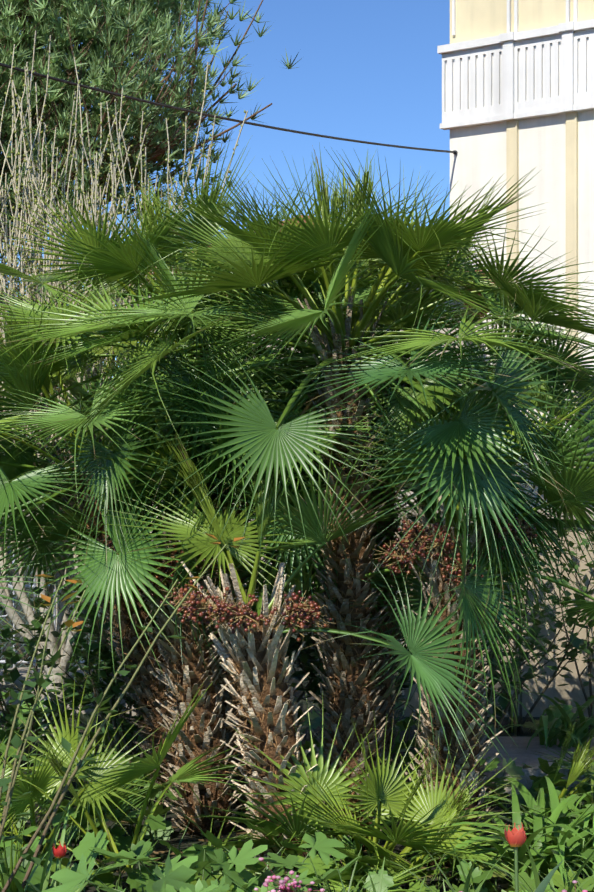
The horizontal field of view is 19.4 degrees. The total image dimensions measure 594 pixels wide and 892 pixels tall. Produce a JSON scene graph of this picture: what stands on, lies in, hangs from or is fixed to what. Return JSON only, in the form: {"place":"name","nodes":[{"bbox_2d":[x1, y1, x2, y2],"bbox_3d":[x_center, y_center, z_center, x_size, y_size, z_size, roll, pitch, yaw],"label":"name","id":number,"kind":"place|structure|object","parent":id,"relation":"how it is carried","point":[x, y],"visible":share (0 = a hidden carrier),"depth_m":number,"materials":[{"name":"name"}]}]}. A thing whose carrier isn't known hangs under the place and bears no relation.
{"place":"outdoors","nodes":[
{"label":"outdoors","id":0,"kind":"place"},
{"bbox_2d":[0,0,301,278],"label":"tree","id":1,"kind":"object","parent":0,"point":[83,12],"depth_m":26.01,"materials":[{"name":"green plant"}]},
{"bbox_2d":[0,0,449,387],"label":"sky","id":2,"kind":"structure","parent":0,"point":[367,70],"materials":[{"name":"blue"}]},
{"bbox_2d":[0,538,593,891],"bbox_3d":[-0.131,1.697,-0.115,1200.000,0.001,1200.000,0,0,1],"label":"ground","id":3,"kind":"structure","parent":0,"point":[188,840],"depth_m":8.08,"materials":[{"name":"soil"}]},
{"bbox_2d":[0,30,247,737],"bbox_3d":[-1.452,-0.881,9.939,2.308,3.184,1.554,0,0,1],"label":"stems","id":4,"kind":"object","parent":3,"relation":"on","point":[75,184],"visible":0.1,"depth_m":9.82,"materials":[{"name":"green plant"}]},
{"bbox_2d":[0,469,540,678],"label":"chain link fence","id":5,"kind":"object","parent":3,"relation":"on","point":[100,610],"visible":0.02,"depth_m":12.32,"materials":[{"name":"metal"}]},
{"bbox_2d":[39,287,506,876],"bbox_3d":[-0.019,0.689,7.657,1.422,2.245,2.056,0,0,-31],"label":"palm trunks","id":6,"kind":"object","parent":3,"relation":"on","point":[281,688],"visible":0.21,"depth_m":7.27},
{"bbox_2d":[0,126,593,891],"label":"palm fronds","id":7,"kind":"object","parent":6,"relation":"attached to","point":[246,418],"visible":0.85,"depth_m":7.12,"materials":[{"name":"green plant"}]},
{"bbox_2d":[104,508,536,641],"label":"palm fruits","id":8,"kind":"object","parent":6,"relation":"on","point":[221,609],"visible":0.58,"depth_m":6.81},
{"bbox_2d":[105,505,546,637],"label":"palm fruit stalks","id":9,"kind":"object","parent":6,"relation":"attached to","point":[289,613],"visible":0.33,"depth_m":6.84,"materials":[{"name":"brown plant"}]},
{"bbox_2d":[0,450,593,891],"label":"undergrowth","id":10,"kind":"object","parent":3,"relation":"on","point":[174,874],"depth_m":7.27,"materials":[{"name":"green plant"}]},
{"bbox_2d":[52,822,525,857],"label":"tulips","id":11,"kind":"object","parent":10,"relation":"attached to","point":[514,837],"visible":1,"depth_m":3.88,"materials":[{"name":"red plant"}]},
{"bbox_2d":[254,857,587,891],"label":"pink flowers","id":12,"kind":"object","parent":10,"relation":"on","point":[281,882],"visible":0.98,"depth_m":5.43,"materials":[{"name":"pink plant"}]},
{"bbox_2d":[0,688,593,891],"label":"leafy plants","id":13,"kind":"object","parent":3,"relation":"on","point":[561,823],"visible":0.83,"depth_m":6.69,"materials":[{"name":"green plant"}]},
{"bbox_2d":[0,507,593,716],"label":"garden walls","id":14,"kind":"structure","parent":3,"relation":"on","point":[572,691],"depth_m":10.86,"materials":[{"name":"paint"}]},
{"bbox_2d":[0,554,258,670],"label":"iron fence","id":15,"kind":"object","parent":14,"relation":"on","point":[6,615],"visible":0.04,"depth_m":11.06,"materials":[{"name":"grey metal"}]},
{"bbox_2d":[437,0,593,506],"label":"villa","id":16,"kind":"object","parent":3,"relation":"on","point":[518,89],"visible":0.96,"depth_m":23.01,"materials":[{"name":"paint"}]},
{"bbox_2d":[0,63,457,154],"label":"power cable","id":17,"kind":"object","parent":16,"relation":"attached to","point":[455,152],"visible":0.98,"depth_m":19.76,"materials":[{"name":"rubber"}]},
{"bbox_2d":[493,762,593,795],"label":"kerb stones","id":18,"kind":"object","parent":3,"relation":"on","point":[528,771],"visible":0.26,"depth_m":8.42,"materials":[{"name":"grey stone"}]},
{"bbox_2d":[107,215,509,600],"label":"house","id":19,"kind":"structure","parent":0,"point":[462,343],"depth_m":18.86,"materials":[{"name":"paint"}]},
{"bbox_2d":[480,736,593,787],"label":"path","id":20,"kind":"structure","parent":0,"point":[521,754],"depth_m":9.57,"materials":[{"name":"stone"}]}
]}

